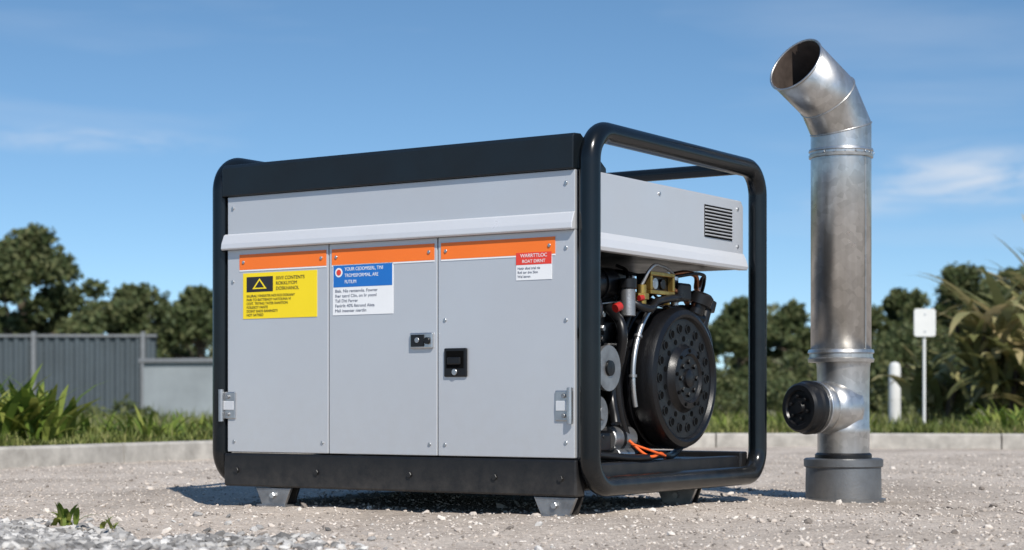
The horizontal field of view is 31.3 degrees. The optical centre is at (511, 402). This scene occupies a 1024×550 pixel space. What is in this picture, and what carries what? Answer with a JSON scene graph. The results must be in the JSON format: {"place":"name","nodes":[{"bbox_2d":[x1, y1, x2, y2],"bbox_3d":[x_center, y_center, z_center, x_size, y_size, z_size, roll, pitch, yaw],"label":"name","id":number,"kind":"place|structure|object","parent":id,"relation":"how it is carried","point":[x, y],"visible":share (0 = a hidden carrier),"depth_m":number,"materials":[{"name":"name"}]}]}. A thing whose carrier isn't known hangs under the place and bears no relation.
{"place":"outdoors","nodes":[
{"label":"outdoors","id":0,"kind":"place"},
{"bbox_2d":[0,446,1023,549],"bbox_3d":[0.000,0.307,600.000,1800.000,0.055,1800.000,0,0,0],"label":"ground","id":1,"kind":"structure","parent":0,"point":[528,524],"depth_m":5.45,"materials":[{"name":"gravel"}]},
{"bbox_2d":[47,501,88,525],"bbox_3d":[-1.089,0.274,4.537,0.137,0.063,0.086,0,0,-6],"label":"weed","id":2,"kind":"object","parent":1,"relation":"on","point":[63,517],"visible":1,"depth_m":4.54,"materials":[{"name":"green plant"}]},
{"bbox_2d":[0,332,156,414],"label":"metal fence","id":3,"kind":"object","parent":1,"relation":"on","point":[78,362],"visible":0.66,"depth_m":35.99,"materials":[{"name":"metal"}]},
{"bbox_2d":[100,514,117,528],"bbox_3d":[-0.975,0.287,4.437,0.048,0.037,0.061,0,0,0],"label":"weed","id":4,"kind":"object","parent":1,"relation":"on","point":[103,524],"visible":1,"depth_m":4.43,"materials":[{"name":"green plant"}]},
{"bbox_2d":[138,358,212,417],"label":"wall","id":5,"kind":"structure","parent":1,"relation":"on","point":[177,384],"depth_m":27.85,"materials":[{"name":"concrete"}]},
{"bbox_2d":[256,487,292,504],"bbox_3d":[-0.735,0.289,5.649,0.138,0.054,0.012,0,0,33],"label":"foot","id":6,"kind":"object","parent":1,"relation":"on","point":[282,496],"visible":1,"depth_m":5.64},
{"bbox_2d":[270,487,299,503],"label":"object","id":7,"kind":"object","parent":6,"relation":"on","point":[293,496],"visible":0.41,"depth_m":5.66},
{"bbox_2d":[0,500,553,549],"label":"gravel pile stones","id":8,"kind":"object","parent":1,"relation":"on","point":[17,534],"visible":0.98,"depth_m":4.06,"materials":[{"name":"gravel"}]},
{"bbox_2d":[257,504,300,506],"bbox_3d":[-0.721,0.318,5.670,0.116,0.010,0.087,0,0,33],"label":"foot plate","id":9,"kind":"object","parent":1,"relation":"on","point":[272,505],"visible":0.64,"depth_m":5.63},
{"bbox_2d":[57,299,939,386],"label":"distant trees","id":10,"kind":"object","parent":1,"relation":"on","point":[770,309],"depth_m":72.30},
{"bbox_2d":[0,433,1023,468],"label":"kerb","id":11,"kind":"structure","parent":1,"relation":"on","point":[38,456],"depth_m":10.39,"materials":[{"name":"concrete"}]},
{"bbox_2d":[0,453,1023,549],"bbox_3d":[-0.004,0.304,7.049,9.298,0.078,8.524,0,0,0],"label":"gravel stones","id":12,"kind":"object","parent":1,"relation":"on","point":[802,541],"visible":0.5,"depth_m":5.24,"materials":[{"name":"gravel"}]},
{"bbox_2d":[534,496,577,515],"bbox_3d":[0.122,0.289,5.087,0.138,0.054,0.013,0,0,33],"label":"foot","id":13,"kind":"object","parent":1,"relation":"on","point":[566,505],"visible":0.95,"depth_m":5.08},
{"bbox_2d":[547,496,583,514],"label":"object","id":14,"kind":"object","parent":13,"relation":"on","point":[577,507],"visible":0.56,"depth_m":5.10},
{"bbox_2d":[659,489,696,503],"bbox_3d":[0.512,0.289,5.662,0.138,0.054,0.012,0,0,33],"label":"foot","id":15,"kind":"object","parent":1,"relation":"on","point":[685,496],"visible":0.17,"depth_m":5.65},
{"bbox_2d":[584,456,738,490],"bbox_3d":[0.451,0.207,5.495,0.042,0.075,0.971,0,0,33],"label":"skid end","id":16,"kind":"object","parent":15,"relation":"on","point":[631,467],"visible":0.41,"depth_m":5.49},
{"bbox_2d":[605,307,716,448],"bbox_3d":[0.463,-0.075,5.598,0.189,0.432,0.432,0,0,33],"label":"flywheel drum","id":17,"kind":"object","parent":16,"relation":"on","point":[649,421],"visible":0.85,"depth_m":5.48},
{"bbox_2d":[630,312,651,406],"bbox_3d":[0.405,-0.155,5.444,0.016,0.337,0.195,0,0,33],"label":"coolant tube","id":18,"kind":"object","parent":17,"relation":"attached to","point":[634,359],"visible":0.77,"depth_m":5.37,"materials":[{"name":"metal"}]},
{"bbox_2d":[621,299,670,452],"bbox_3d":[0.413,-0.082,5.557,0.020,0.476,0.368,0,0,33],"label":"guard ring","id":19,"kind":"object","parent":17,"relation":"attached to","point":[634,318],"visible":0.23,"depth_m":5.46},
{"bbox_2d":[617,289,681,312],"bbox_3d":[0.433,-0.316,5.524,0.126,0.098,0.397,0,0,33],"label":"vacuum hose","id":20,"kind":"object","parent":17,"relation":"on","point":[653,305],"visible":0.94,"depth_m":5.42,"materials":[{"name":"black plastic"}]},
{"bbox_2d":[635,293,648,299],"bbox_3d":[0.384,-0.315,5.404,0.036,0.020,0.042,0,0,33],"label":"brass nut","id":21,"kind":"object","parent":20,"relation":"on","point":[646,295],"visible":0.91,"depth_m":5.39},
{"bbox_2d":[637,284,646,303],"bbox_3d":[0.384,-0.315,5.404,0.027,0.070,0.028,0,0,33],"label":"brass valve","id":22,"kind":"object","parent":21,"relation":"on","point":[641,288],"visible":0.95,"depth_m":5.39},
{"bbox_2d":[641,263,675,283],"bbox_3d":[0.454,-0.382,5.514,0.035,0.069,0.268,0,0,27],"label":"fuel line","id":23,"kind":"object","parent":22,"relation":"attached to","point":[651,267],"visible":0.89,"depth_m":5.42,"materials":[{"name":"metal"}]},
{"bbox_2d":[647,290,674,295],"bbox_3d":[0.446,-0.331,5.489,0.020,0.012,0.150,0,0,33],"label":"gauge frame","id":24,"kind":"object","parent":20,"relation":"on","point":[657,292],"visible":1,"depth_m":5.47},
{"bbox_2d":[646,275,652,289],"bbox_3d":[0.408,-0.358,5.431,0.020,0.043,0.012,0,0,33],"label":"gauge frame","id":25,"kind":"object","parent":24,"relation":"on","point":[649,281],"visible":1,"depth_m":5.43,"materials":[{"name":"gold metal"}]},
{"bbox_2d":[646,271,674,277],"bbox_3d":[0.446,-0.386,5.489,0.020,0.012,0.150,0,0,33],"label":"gauge frame","id":26,"kind":"object","parent":25,"relation":"on","point":[662,274],"visible":1,"depth_m":5.49,"materials":[{"name":"gold metal"}]},
{"bbox_2d":[636,273,667,291],"bbox_3d":[0.422,-0.358,5.505,0.034,0.057,0.140,0,0,33],"label":"gauge body","id":27,"kind":"object","parent":24,"relation":"on","point":[639,277],"visible":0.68,"depth_m":5.48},
{"bbox_2d":[675,283,690,301],"bbox_3d":[0.513,-0.343,5.655,0.060,0.055,0.080,0,0,33],"label":"regulator","id":28,"kind":"object","parent":20,"relation":"on","point":[684,290],"visible":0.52,"depth_m":5.63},
{"bbox_2d":[684,369,694,387],"bbox_3d":[0.540,-0.075,5.547,0.012,0.060,0.060,0,0,33],"label":"hub cap","id":29,"kind":"object","parent":17,"relation":"on","point":[689,378],"visible":1,"depth_m":5.54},
{"bbox_2d":[698,314,705,321],"bbox_3d":[0.553,-0.273,5.771,0.044,0.058,0.169,0,0,47],"label":"breather pipe","id":30,"kind":"object","parent":17,"relation":"on","point":[703,318],"visible":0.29,"depth_m":5.79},
{"bbox_2d":[676,272,705,291],"bbox_3d":[0.569,-0.342,5.709,0.075,0.130,0.191,0,0,24],"label":"injector line","id":31,"kind":"object","parent":30,"relation":"on","point":[703,275],"visible":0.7,"depth_m":5.66,"materials":[{"name":"black plastic"}]},
{"bbox_2d":[689,290,713,315],"bbox_3d":[0.592,-0.313,5.736,0.083,0.082,0.083,0,0,33],"label":"oil filler","id":32,"kind":"object","parent":30,"relation":"on","point":[700,302],"visible":0.89,"depth_m":5.71,"materials":[{"name":"black plastic"}]},
{"bbox_2d":[674,270,702,290],"bbox_3d":[0.544,-0.383,5.761,0.282,0.064,0.104,0,0,-42],"label":"loom","id":33,"kind":"object","parent":32,"relation":"on","point":[697,284],"visible":0.61,"depth_m":5.74,"materials":[{"name":"orange metal"}]},
{"bbox_2d":[637,450,746,465],"bbox_3d":[0.211,0.208,6.265,1.295,0.103,0.050,0,0,33],"label":"base frame","id":34,"kind":"object","parent":1,"relation":"on","point":[742,455],"visible":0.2,"depth_m":5.94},
{"bbox_2d":[770,39,885,502],"bbox_3d":[1.059,-0.432,6.050,0.280,1.525,0.417,0,0,44],"label":"exhaust vent pipe","id":35,"kind":"object","parent":1,"relation":"on","point":[812,82],"visible":0.99,"depth_m":6.01,"materials":[{"name":"metal"}]},
{"bbox_2d":[0,0,1023,369],"label":"sky","id":36,"kind":"structure","parent":0,"point":[119,119],"materials":[{"name":"blue"}]},
{"bbox_2d":[0,401,1023,445],"bbox_3d":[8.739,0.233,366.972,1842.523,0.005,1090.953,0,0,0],"label":"grass verge","id":37,"kind":"object","parent":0,"point":[770,411],"depth_m":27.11,"materials":[{"name":"plant"}]},
{"bbox_2d":[0,372,24,402],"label":"broadleaf plant","id":38,"kind":"object","parent":37,"relation":"on","point":[2,391],"visible":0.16,"depth_m":10.79,"materials":[{"name":"green plant"}]},
{"bbox_2d":[0,363,110,442],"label":"broadleaf plant","id":39,"kind":"object","parent":37,"relation":"on","point":[40,414],"visible":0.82,"depth_m":9.96,"materials":[{"name":"green plant"}]},
{"bbox_2d":[0,222,125,333],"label":"oak tree","id":40,"kind":"object","parent":37,"relation":"on","point":[29,255],"visible":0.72,"depth_m":45.57,"materials":[{"name":"green plant"}]},
{"bbox_2d":[75,405,197,439],"bbox_3d":[-2.363,0.119,11.363,0.927,0.233,1.051,0,0,0],"label":"broadleaf plant","id":41,"kind":"object","parent":37,"relation":"on","point":[140,423],"visible":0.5,"depth_m":11.15,"materials":[{"name":"green plant"}]},
{"bbox_2d":[108,281,196,357],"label":"oak tree","id":42,"kind":"object","parent":37,"relation":"on","point":[138,305],"visible":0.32,"depth_m":51.39,"materials":[{"name":"green plant"}]},
{"bbox_2d":[153,284,212,357],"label":"oak tree","id":43,"kind":"object","parent":37,"relation":"on","point":[190,315],"visible":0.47,"depth_m":49.35,"materials":[{"name":"green plant"}]},
{"bbox_2d":[155,411,212,432],"bbox_3d":[-1.973,0.139,12.195,0.869,0.192,1.085,0,0,-6],"label":"broadleaf plant","id":44,"kind":"object","parent":37,"relation":"on","point":[201,421],"visible":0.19,"depth_m":12.27,"materials":[{"name":"green plant"}]},
{"bbox_2d":[35,320,985,420],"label":"shrubs","id":45,"kind":"object","parent":37,"relation":"on","point":[731,392],"visible":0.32,"depth_m":28.98,"materials":[{"name":"green plant"}]},
{"bbox_2d":[708,295,793,410],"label":"oak tree","id":46,"kind":"object","parent":37,"relation":"on","point":[728,330],"visible":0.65,"depth_m":53.51,"materials":[{"name":"green plant"}]},
{"bbox_2d":[728,297,814,380],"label":"oak tree","id":47,"kind":"object","parent":37,"relation":"on","point":[789,319],"visible":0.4,"depth_m":55.74,"materials":[{"name":"green plant"}]},
{"bbox_2d":[711,407,876,432],"bbox_3d":[2.225,0.126,14.601,1.413,0.219,1.242,0,0,0],"label":"broadleaf plant","id":48,"kind":"object","parent":37,"relation":"on","point":[779,419],"visible":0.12,"depth_m":14.26,"materials":[{"name":"green plant"}]},
{"bbox_2d":[889,362,900,422],"bbox_3d":[4.191,-0.107,20.000,0.150,0.685,0.150,0,0,0],"label":"bollard","id":49,"kind":"object","parent":37,"relation":"on","point":[894,393],"visible":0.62,"depth_m":19.95,"materials":[{"name":"white paint"}]},
{"bbox_2d":[870,287,965,407],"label":"oak tree","id":50,"kind":"object","parent":37,"relation":"on","point":[895,300],"visible":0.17,"depth_m":51.71,"materials":[{"name":"green plant"}]},
{"bbox_2d":[914,309,935,422],"bbox_3d":[3.610,-0.295,15.992,0.190,1.060,0.055,0,0,0],"label":"marker sign","id":51,"kind":"object","parent":37,"relation":"on","point":[924,323],"visible":0.94,"depth_m":15.97,"materials":[{"name":"metal"}]},
{"bbox_2d":[872,344,978,424],"bbox_3d":[4.391,-0.178,18.960,1.500,0.855,1.593,0,0,0],"label":"banana plant","id":52,"kind":"object","parent":37,"relation":"on","point":[940,385],"visible":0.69,"depth_m":18.64,"materials":[{"name":"green plant"}]},
{"bbox_2d":[897,261,985,406],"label":"oak tree","id":53,"kind":"object","parent":37,"relation":"on","point":[963,277],"visible":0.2,"depth_m":47.66,"materials":[{"name":"green plant"}]},
{"bbox_2d":[898,265,1023,415],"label":"banana plant","id":54,"kind":"object","parent":37,"relation":"on","point":[1000,320],"visible":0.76,"depth_m":17.60,"materials":[{"name":"green plant"}]},
{"bbox_2d":[930,213,1023,323],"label":"banana plant","id":55,"kind":"object","parent":37,"relation":"on","point":[1014,291],"visible":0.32,"depth_m":18.73,"materials":[{"name":"green plant"}]},
{"bbox_2d":[943,264,1023,393],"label":"oak tree","id":56,"kind":"object","parent":37,"relation":"on","point":[983,287],"visible":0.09,"depth_m":43.51,"materials":[{"name":"green plant"}]},
{"bbox_2d":[952,397,1023,431],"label":"broadleaf plant","id":57,"kind":"object","parent":37,"relation":"on","point":[1001,415],"visible":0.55,"depth_m":14.93,"materials":[{"name":"green plant"}]},
{"bbox_2d":[980,334,1023,410],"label":"banana plant","id":58,"kind":"object","parent":37,"relation":"on","point":[1019,343],"visible":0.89,"depth_m":17.25,"materials":[{"name":"green plant"}]},
{"bbox_2d":[378,455,696,461],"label":"skid floor","id":59,"kind":"structure","parent":0,"point":[602,460],"depth_m":5.97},
{"bbox_2d":[225,453,583,496],"bbox_3d":[-0.351,0.208,5.409,1.295,0.103,0.049,0,0,33],"label":"skid front","id":60,"kind":"object","parent":59,"relation":"on","point":[515,476],"visible":0.9,"depth_m":5.35,"materials":[{"name":"metal"}]},
{"bbox_2d":[213,158,261,478],"bbox_3d":[-0.626,-0.262,6.223,0.060,1.047,1.120,0,0,33],"label":"end frame","id":61,"kind":"object","parent":60,"relation":"attached to","point":[220,316],"visible":0.24,"depth_m":5.75,"materials":[{"name":"metal"}]},
{"bbox_2d":[249,172,578,458],"bbox_3d":[-0.349,-0.242,5.414,1.278,0.795,0.008,0,0,33],"label":"frame","id":62,"kind":"object","parent":60,"relation":"on","point":[578,365],"visible":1,"depth_m":5.06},
{"bbox_2d":[228,244,329,453],"bbox_3d":[-0.719,-0.164,5.637,0.405,0.633,0.020,0,0,33],"label":"door","id":63,"kind":"structure","parent":62,"relation":"attached to","point":[279,376],"depth_m":5.62,"materials":[{"name":"paint"}]},
{"bbox_2d":[224,392,235,418],"bbox_3d":[-0.890,0.007,5.734,0.058,0.085,0.006,0,0,33],"label":"hinge left plate","id":64,"kind":"object","parent":63,"relation":"attached to","point":[232,397],"visible":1,"depth_m":5.72,"materials":[{"name":"metal"}]},
{"bbox_2d":[218,389,223,420],"bbox_3d":[-0.914,0.007,5.739,0.017,0.101,0.017,0,0,33],"label":"hinge","id":65,"kind":"object","parent":64,"relation":"attached to","point":[220,404],"visible":1,"depth_m":5.73,"materials":[{"name":"metal"}]},
{"bbox_2d":[247,276,272,291],"bbox_3d":[-0.782,-0.368,5.665,0.107,0.047,0.004,0,0,35],"label":"warning header","id":66,"kind":"object","parent":63,"relation":"attached to","point":[267,281],"visible":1,"depth_m":5.66},
{"bbox_2d":[243,270,316,318],"bbox_3d":[-0.715,-0.333,5.622,0.296,0.142,0.002,0,0,33],"label":"warning label","id":67,"kind":"object","parent":63,"relation":"attached to","point":[302,302],"visible":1,"depth_m":5.61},
{"bbox_2d":[239,250,325,269],"bbox_3d":[-0.707,-0.439,5.616,0.347,0.048,0.002,0,0,33],"label":"orange stripe","id":68,"kind":"object","parent":63,"relation":"attached to","point":[284,260],"visible":1,"depth_m":5.61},
{"bbox_2d":[239,266,325,271],"bbox_3d":[-0.707,-0.413,5.616,0.347,0.004,0.001,0,0,33],"label":"stripe edge","id":69,"kind":"object","parent":63,"relation":"attached to","point":[282,268],"visible":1,"depth_m":5.62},
{"bbox_2d":[330,238,438,455],"bbox_3d":[-0.379,-0.164,5.414,0.400,0.633,0.020,0,0,33],"label":"door","id":70,"kind":"structure","parent":62,"relation":"attached to","point":[383,388],"depth_m":5.39,"materials":[{"name":"paint"}]},
{"bbox_2d":[333,263,391,287],"bbox_3d":[-0.446,-0.381,5.444,0.221,0.065,0.001,0,0,33],"label":"notice header","id":71,"kind":"object","parent":70,"relation":"attached to","point":[384,276],"visible":1,"depth_m":5.44},
{"bbox_2d":[333,262,392,314],"bbox_3d":[-0.445,-0.340,5.445,0.227,0.152,0.001,0,0,33],"label":"notice label","id":72,"kind":"object","parent":70,"relation":"attached to","point":[382,300],"visible":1,"depth_m":5.44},
{"bbox_2d":[332,243,433,264],"bbox_3d":[-0.384,-0.439,5.405,0.380,0.048,0.006,0,0,34],"label":"orange stripe","id":73,"kind":"object","parent":70,"relation":"attached to","point":[399,253],"visible":1,"depth_m":5.40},
{"bbox_2d":[410,332,432,348],"bbox_3d":[-0.263,-0.181,5.321,0.081,0.047,0.010,0,0,33],"label":"lock plate","id":74,"kind":"object","parent":70,"relation":"attached to","point":[430,336],"visible":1,"depth_m":5.31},
{"bbox_2d":[411,335,423,346],"bbox_3d":[-0.276,-0.181,5.321,0.047,0.035,0.003,0,0,33],"label":"lock slot","id":75,"kind":"object","parent":74,"relation":"in","point":[420,343],"visible":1,"depth_m":5.32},
{"bbox_2d":[228,169,577,249],"bbox_3d":[-0.355,-0.563,5.399,1.276,0.166,0.019,0,0,33],"label":"panel","id":76,"kind":"object","parent":62,"relation":"attached to","point":[512,194],"visible":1,"depth_m":5.35,"materials":[{"name":"paint"}]},
{"bbox_2d":[221,211,574,250],"bbox_3d":[-0.369,-0.504,5.383,1.288,0.051,0.022,0,0,33],"label":"drip lip","id":77,"kind":"object","parent":76,"relation":"attached to","point":[473,226],"visible":1,"depth_m":5.34,"materials":[{"name":"metal"}]},
{"bbox_2d":[222,133,605,197],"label":"roof beam","id":78,"kind":"structure","parent":76,"relation":"on","point":[554,152],"depth_m":5.34,"materials":[{"name":"metal"}]},
{"bbox_2d":[438,229,577,457],"bbox_3d":[-0.015,-0.164,5.176,0.463,0.633,0.020,0,0,33],"label":"door","id":79,"kind":"structure","parent":62,"relation":"attached to","point":[518,339],"depth_m":5.16,"materials":[{"name":"paint"}]},
{"bbox_2d":[444,348,466,376],"bbox_3d":[-0.162,-0.117,5.255,0.080,0.083,0.008,0,0,33],"label":"handle body","id":80,"kind":"object","parent":79,"relation":"attached to","point":[461,372],"visible":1,"depth_m":5.25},
{"bbox_2d":[446,351,462,367],"bbox_3d":[-0.165,-0.125,5.251,0.060,0.050,0.002,0,0,33],"label":"handle recess","id":81,"kind":"object","parent":80,"relation":"in","point":[454,354],"visible":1,"depth_m":5.25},
{"bbox_2d":[447,357,460,364],"bbox_3d":[-0.167,-0.121,5.247,0.046,0.022,0.007,0,0,34],"label":"handle lever","id":82,"kind":"object","parent":81,"relation":"in","point":[453,360],"visible":1,"depth_m":5.24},
{"bbox_2d":[441,236,554,259],"bbox_3d":[-0.043,-0.439,5.181,0.389,0.048,0.006,0,0,34],"label":"orange stripe","id":83,"kind":"object","parent":79,"relation":"attached to","point":[486,248],"visible":1,"depth_m":5.18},
{"bbox_2d":[441,254,554,260],"bbox_3d":[-0.043,-0.413,5.181,0.389,0.004,0.001,0,0,33],"label":"stripe edge","id":84,"kind":"object","parent":79,"relation":"attached to","point":[480,258],"visible":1,"depth_m":5.21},
{"bbox_2d":[516,263,551,280],"bbox_3d":[0.061,-0.384,5.112,0.118,0.077,0.004,0,0,35],"label":"caution label","id":85,"kind":"object","parent":79,"relation":"attached to","point":[544,271],"visible":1,"depth_m":5.11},
{"bbox_2d":[516,251,551,264],"bbox_3d":[0.061,-0.405,5.112,0.118,0.034,0.004,0,0,35],"label":"caution header","id":86,"kind":"object","parent":85,"relation":"attached to","point":[547,258],"visible":1,"depth_m":5.11},
{"bbox_2d":[555,390,566,420],"bbox_3d":[0.145,0.007,5.055,0.058,0.085,0.006,0,0,33],"label":"hinge right plate","id":87,"kind":"object","parent":79,"relation":"attached to","point":[558,397],"visible":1,"depth_m":5.06,"materials":[{"name":"metal"}]},
{"bbox_2d":[556,401,566,410],"bbox_3d":[0.142,0.008,5.051,0.050,0.028,0.003,0,0,33],"label":"hinge right tab","id":88,"kind":"object","parent":87,"relation":"attached to","point":[561,405],"visible":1,"depth_m":5.05,"materials":[{"name":"paint"}]},
{"bbox_2d":[567,387,572,423],"bbox_3d":[0.159,0.007,5.035,0.017,0.101,0.017,0,0,33],"label":"hinge right pin","id":89,"kind":"object","parent":87,"relation":"attached to","point":[569,405],"visible":1,"depth_m":5.03,"materials":[{"name":"metal"}]},
{"bbox_2d":[579,122,766,496],"bbox_3d":[0.506,-0.262,5.480,0.060,1.047,1.120,0,0,33],"label":"end frame","id":90,"kind":"object","parent":60,"relation":"attached to","point":[596,138],"visible":1,"depth_m":5.27,"materials":[{"name":"metal"}]},
{"bbox_2d":[608,166,734,181],"bbox_3d":[0.186,-0.754,6.228,1.354,0.039,0.040,0,0,33],"label":"top rail","id":91,"kind":"object","parent":90,"relation":"attached to","point":[672,173],"visible":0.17,"depth_m":5.99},
{"bbox_2d":[601,172,742,253],"bbox_3d":[0.469,-0.559,5.474,0.019,0.179,0.980,0,0,33],"label":"end cowl","id":92,"kind":"object","parent":90,"relation":"attached to","point":[631,207],"visible":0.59,"depth_m":5.42,"materials":[{"name":"paint"}]},
{"bbox_2d":[601,232,747,270],"bbox_3d":[0.477,-0.453,5.470,0.036,0.053,0.979,0,0,33],"label":"end cowl lip","id":93,"kind":"object","parent":92,"relation":"attached to","point":[634,246],"visible":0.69,"depth_m":5.45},
{"bbox_2d":[704,204,731,240],"bbox_3d":[0.648,-0.565,5.728,0.003,0.100,0.190,0,0,33],"label":"louvre back","id":94,"kind":"object","parent":92,"relation":"attached to","point":[717,221],"visible":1,"depth_m":5.72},
{"bbox_2d":[479,274,630,458],"bbox_3d":[0.125,-0.230,5.688,0.017,0.806,0.966,0,0,33],"label":"bulkhead","id":95,"kind":"object","parent":59,"relation":"on","point":[622,276],"visible":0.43,"depth_m":5.62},
{"bbox_2d":[601,252,731,272],"bbox_3d":[0.294,-0.432,5.577,0.380,0.008,0.966,0,0,33],"label":"cowl bottom","id":96,"kind":"object","parent":95,"relation":"attached to","point":[634,264],"visible":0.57,"depth_m":5.64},
{"bbox_2d":[601,430,610,451],"bbox_3d":[0.172,0.115,5.280,0.160,0.070,0.200,0,0,33],"label":"starter body","id":97,"kind":"object","parent":59,"relation":"on","point":[606,444],"visible":0.21,"depth_m":5.29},
{"bbox_2d":[604,304,627,425],"bbox_3d":[0.304,-0.113,5.329,0.043,0.357,0.094,0,0,-21],"label":"coolant elbow","id":98,"kind":"object","parent":97,"relation":"on","point":[617,318],"visible":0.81,"depth_m":5.31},
{"bbox_2d":[615,309,635,450],"bbox_3d":[0.344,-0.093,5.416,0.026,0.478,0.162,0,0,33],"label":"coolant hose","id":99,"kind":"object","parent":97,"relation":"on","point":[623,424],"visible":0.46,"depth_m":5.37,"materials":[{"name":"black rubber"}]},
{"bbox_3d":[0.192,-0.060,5.270,0.025,0.280,0.255,0,0,33],"label":"belt cover","id":100,"kind":"object","parent":97,"relation":"on","visible":0},
{"bbox_2d":[601,308,603,334],"bbox_3d":[0.195,-0.240,5.271,0.011,0.080,0.270,0,0,33],"label":"bracket plate","id":101,"kind":"object","parent":100,"relation":"on","point":[602,323],"visible":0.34,"depth_m":5.37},
{"label":"inner bracket","id":102,"kind":"object","parent":101,"relation":"on","visible":0},
{"bbox_2d":[601,268,619,297],"bbox_3d":[0.213,-0.345,5.289,0.090,0.109,0.266,0,0,33],"label":"air intake","id":103,"kind":"object","parent":102,"relation":"attached to","point":[614,278],"visible":0.24,"depth_m":5.34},
{"bbox_2d":[601,267,610,298],"bbox_3d":[0.243,-0.349,5.335,0.100,0.100,0.017,0,0,33],"label":"intake rib","id":104,"kind":"object","parent":103,"relation":"attached to","point":[609,282],"visible":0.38,"depth_m":5.31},
{"bbox_2d":[621,288,634,315],"bbox_3d":[0.340,-0.295,5.355,0.044,0.080,0.044,0,0,33],"label":"fuel filter","id":105,"kind":"object","parent":103,"relation":"attached to","point":[628,298],"visible":0.96,"depth_m":5.33,"materials":[{"name":"silver metal"}]},
{"bbox_2d":[619,278,636,288],"bbox_3d":[0.340,-0.350,5.355,0.052,0.030,0.052,0,0,33],"label":"fuel filter cap","id":106,"kind":"object","parent":105,"relation":"attached to","point":[627,282],"visible":1,"depth_m":5.33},
{"bbox_3d":[0.226,-0.060,5.628,0.170,0.360,0.560,0,0,33],"label":"engine block","id":107,"kind":"object","parent":97,"relation":"on","visible":0},
{"bbox_2d":[602,294,620,322],"bbox_3d":[0.237,-0.291,5.608,0.190,0.098,0.420,0,0,33],"label":"cylinder head","id":108,"kind":"object","parent":107,"relation":"on","point":[607,318],"visible":0.01,"depth_m":5.52},
{"bbox_2d":[601,323,638,453],"bbox_3d":[0.354,-0.075,5.669,0.050,0.492,0.492,0,0,33],"label":"bell housing","id":109,"kind":"object","parent":59,"relation":"on","point":[609,330],"visible":0.06,"depth_m":5.53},
{"bbox_2d":[610,448,634,460],"bbox_3d":[0.326,0.152,5.388,0.036,0.035,0.090,0,0,33],"label":"solenoid","id":110,"kind":"object","parent":59,"relation":"on","point":[627,451],"visible":0.46,"depth_m":5.37,"materials":[{"name":"metal"}]},
{"bbox_2d":[601,449,682,461],"bbox_3d":[0.440,0.117,5.505,0.092,0.114,0.640,0,0,33],"label":"bottom hose","id":111,"kind":"object","parent":59,"relation":"on","point":[673,453],"visible":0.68,"depth_m":5.32,"materials":[{"name":"black rubber"}]},
{"bbox_2d":[601,397,607,429],"bbox_3d":[0.244,0.030,5.209,0.010,0.100,0.100,0,0,33],"label":"pulley rim","id":112,"kind":"object","parent":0,"point":[603,404],"visible":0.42,"depth_m":5.23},
{"bbox_2d":[603,426,637,450],"bbox_3d":[0.309,0.105,5.399,0.072,0.072,0.130,0,0,33],"label":"starter motor","id":113,"kind":"object","parent":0,"point":[617,437],"visible":0.6,"depth_m":5.35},
{"bbox_2d":[703,300,716,328],"bbox_3d":[0.620,-0.284,5.823,0.059,0.100,0.073,0,0,33],"label":"breather","id":114,"kind":"object","parent":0,"point":[707,313],"visible":0.3,"depth_m":5.81,"materials":[{"name":"black plastic"}]},
{"bbox_3d":[0.217,-0.100,5.281,0.135,0.124,0.124,0,0,33],"label":"oil filter","id":115,"kind":"object","parent":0,"visible":0},
{"bbox_2d":[601,345,620,390],"bbox_3d":[0.274,-0.100,5.243,0.012,0.132,0.132,0,0,33],"label":"filter ring","id":116,"kind":"object","parent":115,"relation":"attached to","point":[609,383],"visible":0.76,"depth_m":5.24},
{"bbox_2d":[605,360,614,375],"bbox_3d":[0.280,-0.100,5.239,0.016,0.102,0.102,0,0,33],"label":"filter face","id":117,"kind":"object","parent":116,"relation":"attached to","point":[610,367],"visible":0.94,"depth_m":5.23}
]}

